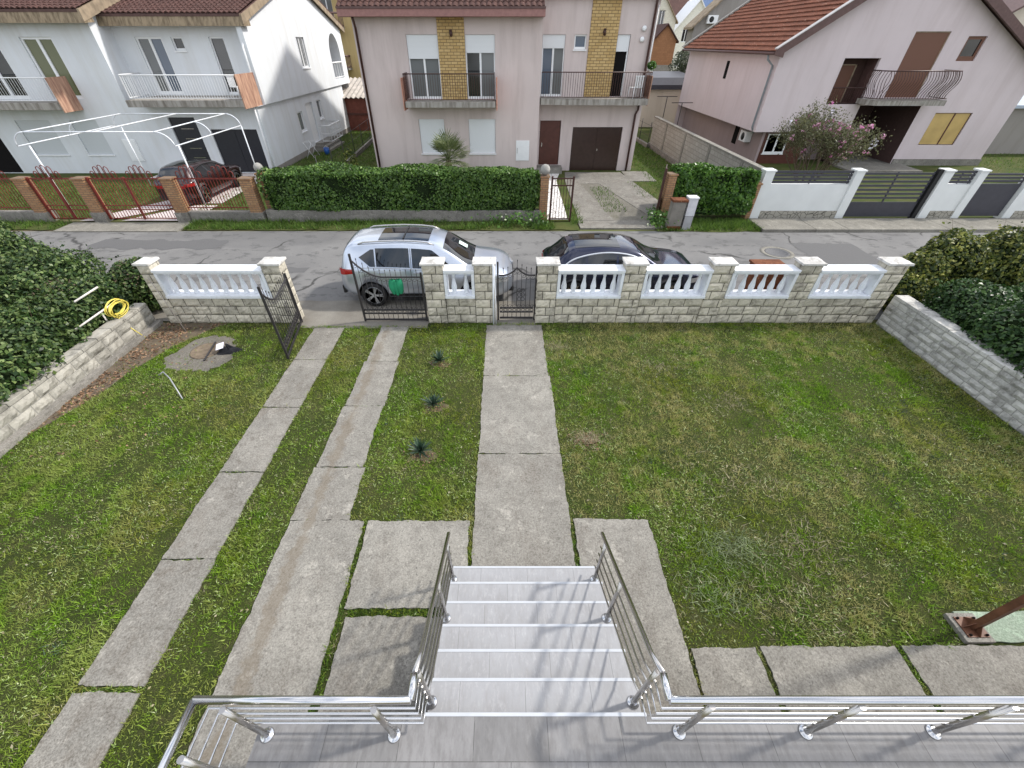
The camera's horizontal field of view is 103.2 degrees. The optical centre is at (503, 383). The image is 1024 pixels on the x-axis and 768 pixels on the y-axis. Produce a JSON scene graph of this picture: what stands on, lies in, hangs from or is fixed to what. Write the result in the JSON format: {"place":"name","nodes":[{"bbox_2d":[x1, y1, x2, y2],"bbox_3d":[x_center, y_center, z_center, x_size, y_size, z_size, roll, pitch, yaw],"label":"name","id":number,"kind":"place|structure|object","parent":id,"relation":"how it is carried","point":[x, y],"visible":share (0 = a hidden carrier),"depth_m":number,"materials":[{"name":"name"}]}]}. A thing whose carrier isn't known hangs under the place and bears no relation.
{"place":"outdoors","nodes":[
{"label":"outdoors","id":0,"kind":"place"},
{"bbox_2d":[81,173,256,220],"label":"patio","id":1,"kind":"structure","parent":0,"point":[214,194],"depth_m":18.55,"materials":[{"name":"grey concrete"}]},
{"bbox_2d":[24,165,92,218],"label":"gate","id":2,"kind":"structure","parent":1,"relation":"on","point":[51,181],"depth_m":16.07,"materials":[{"name":"red metal"}]},
{"bbox_2d":[153,159,242,201],"bbox_3d":[-14.224,-9.798,19.105,2.140,1.508,4.397,1,40,2],"label":"parked car","id":3,"kind":"object","parent":1,"relation":"on","point":[202,166],"visible":0.59,"depth_m":18.09,"materials":[{"name":"paint"}]},
{"bbox_2d":[122,205,216,220],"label":"patio","id":4,"kind":"structure","parent":0,"point":[168,213],"depth_m":16.95,"materials":[{"name":"beige tile"}]},
{"bbox_2d":[85,165,176,218],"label":"gate","id":5,"kind":"structure","parent":4,"relation":"on","point":[129,190],"depth_m":16.06,"materials":[{"name":"red metal"}]},
{"bbox_2d":[23,328,343,767],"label":"driveway","id":6,"kind":"structure","parent":0,"point":[82,731],"depth_m":5.39,"materials":[{"name":"concrete"}]},
{"bbox_2d":[163,335,235,371],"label":"pavement","id":7,"kind":"structure","parent":0,"point":[206,365],"depth_m":9.38,"materials":[{"name":"concrete"}]},
{"bbox_2d":[180,326,408,767],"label":"driveway","id":8,"kind":"structure","parent":0,"point":[287,628],"depth_m":5.47,"materials":[{"name":"concrete"}]},
{"bbox_2d":[318,520,469,713],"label":"path","id":9,"kind":"structure","parent":0,"point":[398,564],"depth_m":5.27,"materials":[{"name":"concrete"}]},
{"bbox_2d":[10,136,877,323],"bbox_3d":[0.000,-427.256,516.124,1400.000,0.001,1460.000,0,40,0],"label":"ground","id":10,"kind":"structure","parent":0,"point":[120,220],"depth_m":15.86,"materials":[{"name":"green plant"}]},
{"bbox_2d":[0,171,37,221],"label":"fence","id":11,"kind":"object","parent":10,"relation":"on","point":[13,214],"visible":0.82,"depth_m":16.40,"materials":[{"name":"red paint"}]},
{"bbox_2d":[9,176,59,221],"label":"brick pillar","id":12,"kind":"structure","parent":10,"relation":"on","point":[30,196],"depth_m":16.07,"materials":[{"name":"brick"}]},
{"bbox_2d":[0,216,161,405],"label":"bramble bush","id":13,"kind":"object","parent":10,"relation":"on","point":[43,315],"visible":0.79,"depth_m":9.35,"materials":[{"name":"green plant"}]},
{"bbox_2d":[0,303,163,457],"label":"retaining wall","id":14,"kind":"structure","parent":10,"relation":"on","point":[99,352],"depth_m":8.44,"materials":[{"name":"stone"}]},
{"bbox_2d":[69,176,114,221],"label":"brick pillar","id":15,"kind":"structure","parent":10,"relation":"on","point":[98,213],"depth_m":16.07,"materials":[{"name":"brick"}]},
{"bbox_2d":[0,0,193,172],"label":"house","id":16,"kind":"structure","parent":10,"relation":"on","point":[62,61],"depth_m":20.12,"materials":[{"name":"white paint"}]},
{"bbox_2d":[0,139,22,171],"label":"garage door","id":17,"kind":"structure","parent":16,"relation":"in","point":[8,163],"depth_m":22.39,"materials":[{"name":"black"}]},
{"bbox_2d":[0,50,29,98],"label":"window","id":18,"kind":"structure","parent":16,"relation":"in","point":[6,70],"depth_m":20.15,"materials":[{"name":"white plastic"}]},
{"bbox_2d":[15,120,70,155],"bbox_3d":[-24.510,-13.070,21.605,1.860,1.632,0.190,0,40,0],"label":"window","id":19,"kind":"structure","parent":16,"relation":"in","point":[54,147],"depth_m":21.64,"materials":[{"name":"white plastic"}]},
{"bbox_2d":[20,37,83,98],"bbox_3d":[-21.905,-15.338,19.774,1.504,2.384,0.070,0,40,0],"label":"window","id":20,"kind":"structure","parent":16,"relation":"in","point":[45,55],"depth_m":19.53,"materials":[{"name":"white plastic"}]},
{"bbox_2d":[70,120,114,155],"bbox_3d":[-21.865,-13.070,21.605,1.450,1.632,0.190,0,40,0],"label":"window","id":21,"kind":"structure","parent":16,"relation":"in","point":[96,144],"depth_m":21.64,"materials":[{"name":"white plastic"}]},
{"bbox_2d":[52,222,191,231],"bbox_3d":[-15.000,-6.176,16.044,4.800,0.080,1.000,0,40,0],"label":"apron","id":22,"kind":"object","parent":10,"relation":"on","point":[125,226],"visible":0.86,"depth_m":15.95,"materials":[{"name":"concrete"}]},
{"bbox_2d":[158,176,192,221],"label":"brick pillar","id":23,"kind":"structure","parent":10,"relation":"on","point":[175,197],"depth_m":16.05,"materials":[{"name":"brick"}]},
{"bbox_2d":[0,131,372,217],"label":"front garden","id":24,"kind":"object","parent":10,"relation":"on","point":[62,175],"depth_m":20.55,"materials":[{"name":"green plant"}]},
{"bbox_2d":[14,113,254,214],"bbox_3d":[-15.217,-9.680,17.767,6.008,3.081,4.992,0,40,0],"label":"carport frame","id":25,"kind":"object","parent":24,"relation":"on","point":[74,132],"visible":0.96,"depth_m":16.18,"materials":[{"name":"white paint"}]},
{"bbox_2d":[342,77,370,130],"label":"shed","id":26,"kind":"structure","parent":24,"relation":"on","point":[355,102],"depth_m":32.66,"materials":[{"name":"brown wood"}]},
{"bbox_2d":[0,129,1023,217],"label":"garden grass","id":27,"kind":"structure","parent":24,"relation":"on","point":[636,164],"depth_m":20.99,"materials":[{"name":"green plant"}]},
{"bbox_2d":[174,165,250,221],"bbox_3d":[-11.500,-7.507,16.053,2.498,2.104,0.270,0,40,0],"label":"fence","id":28,"kind":"object","parent":10,"relation":"on","point":[240,215],"visible":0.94,"depth_m":16.33,"materials":[{"name":"red metal"}]},
{"bbox_2d":[131,257,303,322],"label":"garden wall","id":29,"kind":"structure","parent":10,"relation":"on","point":[215,304],"depth_m":10.07,"materials":[{"name":"stone"}]},
{"bbox_2d":[257,272,302,358],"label":"gate","id":30,"kind":"structure","parent":29,"relation":"attached to","point":[285,344],"depth_m":9.42,"materials":[{"name":"metal"}]},
{"bbox_2d":[95,0,350,172],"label":"house","id":31,"kind":"structure","parent":10,"relation":"on","point":[282,63],"depth_m":21.22,"materials":[{"name":"white paint"}]},
{"bbox_2d":[135,37,183,93],"bbox_3d":[-17.500,-16.217,20.733,1.294,2.294,0.070,0,40,0],"label":"window","id":32,"kind":"structure","parent":31,"relation":"in","point":[154,52],"depth_m":20.64,"materials":[{"name":"grey glass"}]},
{"bbox_2d":[169,118,210,159],"bbox_3d":[-16.715,-12.847,21.855,1.330,2.500,0.075,0,40,0],"label":"front door","id":33,"kind":"structure","parent":31,"relation":"in","point":[196,149],"depth_m":21.62,"materials":[{"name":"black metal"}]},
{"bbox_2d":[209,37,237,93],"bbox_3d":[-14.160,-16.217,20.733,0.714,2.294,0.070,0,40,0],"label":"window","id":34,"kind":"structure","parent":31,"relation":"in","point":[218,44],"depth_m":20.54,"materials":[{"name":"grey glass"}]},
{"bbox_2d":[212,129,268,171],"bbox_3d":[-14.210,-12.635,22.030,2.380,2.010,0.060,0,40,0],"label":"garage door","id":35,"kind":"structure","parent":31,"relation":"in","point":[232,145],"depth_m":21.92,"materials":[{"name":"black metal"}]},
{"bbox_2d":[237,176,267,221],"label":"brick pillar","id":36,"kind":"structure","parent":10,"relation":"on","point":[251,193],"depth_m":16.05,"materials":[{"name":"brick"}]},
{"bbox_2d":[320,0,360,78],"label":"apartment block","id":37,"kind":"structure","parent":10,"relation":"on","point":[350,52],"depth_m":38.22,"materials":[{"name":"yellow paint"}]},
{"bbox_2d":[151,300,533,320],"bbox_3d":[-10.256,-2.006,11.070,39.532,0.001,1.197,0,40,0],"label":"apron","id":38,"kind":"object","parent":10,"relation":"on","point":[336,310],"visible":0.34,"depth_m":11.11,"materials":[{"name":"concrete"}]},
{"bbox_2d":[339,224,513,305],"bbox_3d":[-2.061,-3.386,11.360,4.662,1.746,2.170,0,40,0],"label":"parked car","id":39,"kind":"object","parent":38,"relation":"on","point":[396,247],"visible":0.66,"depth_m":10.67,"materials":[{"name":"silver metal"}]},
{"bbox_2d":[541,233,698,288],"bbox_3d":[3.296,-3.391,11.551,4.397,1.508,2.140,0,40,0],"label":"parked car","id":40,"kind":"object","parent":38,"relation":"on","point":[595,248],"visible":0.46,"depth_m":10.90,"materials":[{"name":"black paint"}]},
{"bbox_2d":[297,319,428,327],"bbox_3d":[-3.640,-1.559,10.536,3.394,0.001,0.446,0,40,0],"label":"apron","id":41,"kind":"object","parent":10,"relation":"on","point":[364,323],"visible":0.94,"depth_m":10.55,"materials":[{"name":"concrete"}]},
{"bbox_2d":[182,221,578,230],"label":"verge","id":42,"kind":"structure","parent":10,"relation":"on","point":[565,225],"depth_m":16.02,"materials":[{"name":"green plant"}]},
{"bbox_2d":[266,209,540,221],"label":"garden wall","id":43,"kind":"structure","parent":10,"relation":"on","point":[325,215],"depth_m":16.43,"materials":[{"name":"concrete"}]},
{"bbox_2d":[256,161,540,211],"bbox_3d":[-4.061,-7.877,16.223,11.240,1.736,1.449,0,40,0],"label":"hedge","id":44,"kind":"object","parent":43,"relation":"on","point":[317,186],"visible":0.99,"depth_m":15.87,"materials":[{"name":"green plant"}]},
{"bbox_2d":[419,257,495,322],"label":"garden wall","id":45,"kind":"structure","parent":10,"relation":"on","point":[454,304],"depth_m":10.03,"materials":[{"name":"stone"}]},
{"bbox_2d":[348,254,427,320],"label":"gate","id":46,"kind":"structure","parent":45,"relation":"attached to","point":[368,310],"depth_m":10.24,"materials":[{"name":"metal"}]},
{"bbox_2d":[335,0,660,173],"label":"house","id":47,"kind":"structure","parent":10,"relation":"on","point":[519,77],"depth_m":19.82,"materials":[{"name":"pink paint"}]},
{"bbox_2d":[406,35,441,98],"bbox_3d":[-3.790,-15.182,19.497,1.454,2.424,0.095,0,40,0],"label":"window","id":48,"kind":"structure","parent":47,"relation":"in","point":[423,51],"depth_m":19.41,"materials":[{"name":"white plastic"}]},
{"bbox_2d":[419,119,444,154],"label":"window","id":49,"kind":"structure","parent":47,"relation":"in","point":[427,126],"depth_m":21.17,"materials":[{"name":"white plastic"}]},
{"bbox_2d":[465,35,495,98],"bbox_3d":[-1.115,-15.182,19.497,1.384,2.424,0.095,0,40,0],"label":"window","id":50,"kind":"structure","parent":47,"relation":"in","point":[480,49],"depth_m":19.41,"materials":[{"name":"white plastic"}]},
{"bbox_2d":[469,119,496,154],"bbox_3d":[-1.130,-12.957,21.308,1.460,1.602,0.190,0,40,0],"label":"window","id":51,"kind":"structure","parent":47,"relation":"in","point":[482,135],"depth_m":21.31,"materials":[{"name":"white plastic"}]},
{"bbox_2d":[538,121,560,163],"bbox_3d":[2.490,-13.217,22.286,1.080,2.090,0.120,0,40,0],"label":"front door","id":52,"kind":"structure","parent":47,"relation":"in","point":[549,130],"depth_m":22.26,"materials":[{"name":"brown wood"}]},
{"bbox_2d":[540,35,565,95],"bbox_3d":[2.400,-15.773,20.175,1.094,2.414,0.095,0,40,0],"label":"balcony door","id":53,"kind":"structure","parent":47,"relation":"in","point":[553,46],"depth_m":20.09,"materials":[{"name":"white plastic"}]},
{"bbox_2d":[569,127,621,169],"bbox_3d":[5.040,-12.995,22.466,2.640,2.098,0.110,0,40,0],"label":"garage door","id":54,"kind":"structure","parent":47,"relation":"in","point":[592,148],"depth_m":22.44,"materials":[{"name":"brown metal"}]},
{"bbox_2d":[610,35,629,95],"bbox_3d":[5.750,-15.785,20.182,0.600,2.390,0.110,0,40,0],"label":"doorway","id":55,"kind":"structure","parent":47,"relation":"in","point":[621,54],"depth_m":20.10,"materials":[{"name":"black"}]},
{"bbox_2d":[539,164,549,220],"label":"brick pillar","id":56,"kind":"structure","parent":10,"relation":"on","point":[544,183],"depth_m":15.81,"materials":[{"name":"brown brick"}]},
{"bbox_2d":[352,132,743,220],"bbox_3d":[0.325,-16.015,27.694,19.350,0.001,29.000,0,40,0],"label":"front garden","id":57,"kind":"object","parent":10,"relation":"on","point":[564,197],"visible":0.17,"depth_m":22.41,"materials":[{"name":"green plant"}]},
{"bbox_2d":[429,125,472,167],"bbox_3d":[-2.553,-10.405,18.913,2.465,2.753,2.350,23,45,25],"label":"palm","id":58,"kind":"object","parent":57,"relation":"on","point":[443,143],"visible":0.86,"depth_m":18.51,"materials":[{"name":"green plant"}]},
{"bbox_2d":[669,162,761,215],"bbox_3d":[8.244,-7.756,16.188,3.543,1.895,1.274,0,40,0],"label":"hedge","id":59,"kind":"object","parent":57,"relation":"on","point":[720,190],"visible":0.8,"depth_m":15.77,"materials":[{"name":"green plant"}]},
{"bbox_2d":[245,712,1023,767],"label":"terrace","id":60,"kind":"structure","parent":10,"relation":"on","point":[535,740],"depth_m":3.44,"materials":[{"name":"tile"}]},
{"bbox_2d":[650,23,678,64],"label":"brick house","id":61,"kind":"structure","parent":10,"relation":"on","point":[665,40],"depth_m":47.68,"materials":[{"name":"brick"}]},
{"bbox_2d":[658,172,678,217],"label":"brick pillar","id":62,"kind":"structure","parent":10,"relation":"on","point":[669,187],"depth_m":15.88,"materials":[{"name":"brown brick"}]},
{"bbox_2d":[670,0,704,70],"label":"house","id":63,"kind":"structure","parent":10,"relation":"on","point":[689,11],"depth_m":64.86,"materials":[{"name":"white paint"}]},
{"bbox_2d":[648,116,765,170],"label":"block wall","id":64,"kind":"structure","parent":10,"relation":"on","point":[671,142],"depth_m":22.57,"materials":[{"name":"concrete"}]},
{"bbox_2d":[655,221,761,231],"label":"verge","id":65,"kind":"structure","parent":10,"relation":"on","point":[710,230],"depth_m":15.76,"materials":[{"name":"green plant"}]},
{"bbox_2d":[0,202,761,230],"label":"verge grass","id":66,"kind":"structure","parent":65,"relation":"on","point":[726,223],"depth_m":16.11,"materials":[{"name":"green plant"}]},
{"bbox_2d":[665,197,688,229],"bbox_3d":[6.575,-6.502,15.553,0.570,1.130,0.410,0,40,0],"label":"meter cabinet","id":67,"kind":"object","parent":65,"relation":"on","point":[677,207],"visible":0.93,"depth_m":15.38,"materials":[{"name":"concrete"}]},
{"bbox_2d":[681,0,750,70],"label":"building","id":68,"kind":"structure","parent":10,"relation":"on","point":[711,14],"depth_m":38.55,"materials":[{"name":"beige paint"}]},
{"bbox_2d":[534,257,914,322],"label":"garden wall","id":69,"kind":"structure","parent":10,"relation":"on","point":[797,295],"depth_m":10.07,"materials":[{"name":"stone"}]},
{"bbox_2d":[497,259,537,319],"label":"gate","id":70,"kind":"structure","parent":69,"relation":"attached to","point":[516,311],"depth_m":10.28,"materials":[{"name":"metal"}]},
{"bbox_2d":[637,127,1023,217],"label":"front garden","id":71,"kind":"object","parent":10,"relation":"on","point":[645,137],"visible":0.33,"depth_m":22.95,"materials":[{"name":"green plant"}]},
{"bbox_2d":[638,71,684,126],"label":"garage","id":72,"kind":"structure","parent":71,"relation":"on","point":[667,83],"depth_m":33.88,"materials":[{"name":"beige paint"}]},
{"bbox_2d":[767,97,894,180],"bbox_3d":[14.065,-10.333,17.983,4.750,3.889,3.927,0,40,0],"label":"flowering shrub","id":73,"kind":"object","parent":71,"relation":"on","point":[839,137],"visible":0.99,"depth_m":17.37,"materials":[{"name":"green plant"}]},
{"bbox_2d":[674,0,1023,172],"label":"house","id":74,"kind":"structure","parent":10,"relation":"on","point":[936,82],"depth_m":22.00,"materials":[{"name":"pink paint"}]},
{"bbox_2d":[956,36,986,60],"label":"window","id":75,"kind":"structure","parent":74,"relation":"in","point":[973,44],"depth_m":20.75,"materials":[{"name":"grey glass"}]},
{"bbox_2d":[749,168,1023,217],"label":"boundary wall","id":76,"kind":"structure","parent":10,"relation":"on","point":[947,198],"depth_m":16.14,"materials":[{"name":"paint"}]},
{"bbox_2d":[843,169,944,217],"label":"gate","id":77,"kind":"structure","parent":76,"relation":"attached to","point":[882,208],"depth_m":16.29,"materials":[{"name":"metal"}]},
{"bbox_2d":[959,173,1023,215],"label":"gate","id":78,"kind":"structure","parent":76,"relation":"attached to","point":[989,199],"depth_m":16.25,"materials":[{"name":"metal"}]},
{"bbox_2d":[959,184,1021,215],"bbox_3d":[19.510,-7.415,16.366,1.700,1.220,0.050,0,40,0],"label":"door leaf","id":79,"kind":"structure","parent":78,"relation":"in","point":[989,199],"depth_m":16.33,"materials":[{"name":"metal"}]},
{"bbox_2d":[876,295,1023,435],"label":"retaining wall","id":80,"kind":"structure","parent":10,"relation":"on","point":[989,379],"depth_m":8.63,"materials":[{"name":"grey stone"}]},
{"bbox_2d":[882,221,1023,311],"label":"variegated bush","id":81,"kind":"object","parent":10,"relation":"on","point":[993,257],"visible":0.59,"depth_m":10.19,"materials":[{"name":"green plant"}]},
{"bbox_2d":[919,277,1023,377],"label":"evergreen bush","id":82,"kind":"object","parent":10,"relation":"on","point":[989,316],"visible":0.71,"depth_m":8.71,"materials":[{"name":"green plant"}]},
{"bbox_2d":[984,95,1023,153],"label":"garage","id":83,"kind":"structure","parent":10,"relation":"on","point":[1009,138],"depth_m":25.91,"materials":[{"name":"white paint"}]},
{"bbox_2d":[9,231,996,319],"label":"road","id":84,"kind":"structure","parent":0,"point":[319,254],"depth_m":14.55,"materials":[{"name":"grey asphalt"}]},
{"bbox_2d":[87,239,228,249],"bbox_3d":[-12.526,-5.061,14.701,4.916,0.001,1.111,0,40,0],"label":"asphalt patch","id":85,"kind":"object","parent":84,"relation":"on","point":[129,244],"visible":1,"depth_m":14.68,"materials":[{"name":"grey asphalt"}]},
{"bbox_2d":[790,243,878,263],"bbox_3d":[11.505,-4.473,14.004,2.272,0.001,2.081,0,40,0],"label":"asphalt patch","id":86,"kind":"object","parent":84,"relation":"on","point":[847,253],"visible":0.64,"depth_m":14.06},
{"bbox_2d":[0,321,1023,767],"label":"lawn","id":87,"kind":"structure","parent":0,"point":[160,547],"depth_m":6.61,"materials":[{"name":"green plant"}]},
{"bbox_2d":[31,323,228,432],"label":"soil","id":88,"kind":"structure","parent":87,"relation":"on","point":[153,342],"depth_m":9.54,"materials":[{"name":"brown soil"}]},
{"bbox_2d":[10,323,258,456],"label":"dead leaves","id":89,"kind":"object","parent":88,"relation":"on","point":[89,393],"visible":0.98,"depth_m":9.00,"materials":[{"name":"brown plant"}]},
{"bbox_2d":[0,323,1020,644],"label":"clover","id":90,"kind":"object","parent":87,"relation":"on","point":[592,487],"visible":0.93,"depth_m":7.15,"materials":[{"name":"green plant"}]},
{"bbox_2d":[0,322,1023,748],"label":"fallen leaves","id":91,"kind":"object","parent":87,"relation":"on","point":[474,478],"visible":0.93,"depth_m":6.75,"materials":[{"name":"brown plant"}]},
{"bbox_2d":[40,322,1016,656],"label":"weeds","id":92,"kind":"object","parent":87,"relation":"on","point":[616,490],"visible":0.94,"depth_m":7.12,"materials":[{"name":"green plant"}]},
{"bbox_2d":[427,566,640,711],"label":"entrance stairs","id":93,"kind":"structure","parent":87,"relation":"on","point":[528,638],"depth_m":4.39,"materials":[{"name":"tile"}]},
{"bbox_2d":[157,532,456,767],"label":"stair railing","id":94,"kind":"object","parent":93,"relation":"on","point":[266,734],"visible":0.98,"depth_m":3.11,"materials":[{"name":"silver metal"}]},
{"bbox_2d":[590,532,1023,739],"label":"stair railing","id":95,"kind":"object","parent":93,"relation":"on","point":[1009,704],"visible":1,"depth_m":3.19,"materials":[{"name":"silver metal"}]},
{"bbox_2d":[670,558,774,637],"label":"withered grass","id":96,"kind":"structure","parent":87,"relation":"on","point":[732,609],"depth_m":5.34,"materials":[{"name":"plant"}]},
{"bbox_2d":[669,514,788,584],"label":"withered grass","id":97,"kind":"structure","parent":87,"relation":"on","point":[735,550],"depth_m":5.83,"materials":[{"name":"plant"}]},
{"bbox_2d":[680,530,918,643],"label":"withered grass","id":98,"kind":"structure","parent":87,"relation":"on","point":[798,602],"depth_m":5.30,"materials":[{"name":"green plant"}]},
{"bbox_2d":[471,325,574,565],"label":"path","id":99,"kind":"structure","parent":0,"point":[522,516],"depth_m":7.03,"materials":[{"name":"concrete"}]},
{"bbox_2d":[547,174,567,219],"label":"path","id":100,"kind":"structure","parent":0,"point":[558,209],"depth_m":18.32,"materials":[{"name":"white concrete"}]},
{"bbox_2d":[565,171,663,229],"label":"driveway","id":101,"kind":"structure","parent":0,"point":[593,213],"depth_m":18.89,"materials":[{"name":"concrete"}]},
{"bbox_2d":[581,184,650,219],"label":"driveway","id":102,"kind":"structure","parent":0,"point":[632,213],"depth_m":18.12,"materials":[{"name":"concrete"}]},
{"bbox_2d":[744,259,784,288],"bbox_3d":[6.891,-2.622,10.813,0.942,1.240,0.540,0,40,0],"label":"bench","id":103,"kind":"object","parent":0,"point":[760,277],"visible":0.36,"depth_m":10.50,"materials":[{"name":"wood"}]},
{"bbox_2d":[723,514,863,594],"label":"withered grass","id":104,"kind":"structure","parent":0,"point":[803,548],"depth_m":5.87,"materials":[{"name":"green plant"}]},
{"bbox_2d":[573,518,1023,713],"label":"path","id":105,"kind":"structure","parent":0,"point":[940,669],"depth_m":4.78,"materials":[{"name":"concrete"}]},
{"bbox_2d":[748,218,1023,231],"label":"pavement","id":106,"kind":"structure","parent":0,"point":[861,224],"depth_m":15.98,"materials":[{"name":"concrete"}]},
{"bbox_2d":[951,611,1023,642],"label":"pavement","id":107,"kind":"structure","parent":0,"point":[1009,628],"depth_m":5.05,"materials":[{"name":"green concrete"}]},
{"bbox_2d":[943,594,1023,643],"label":"support post","id":108,"kind":"object","parent":107,"relation":"on","point":[968,628],"visible":1,"depth_m":4.93,"materials":[{"name":"metal"}]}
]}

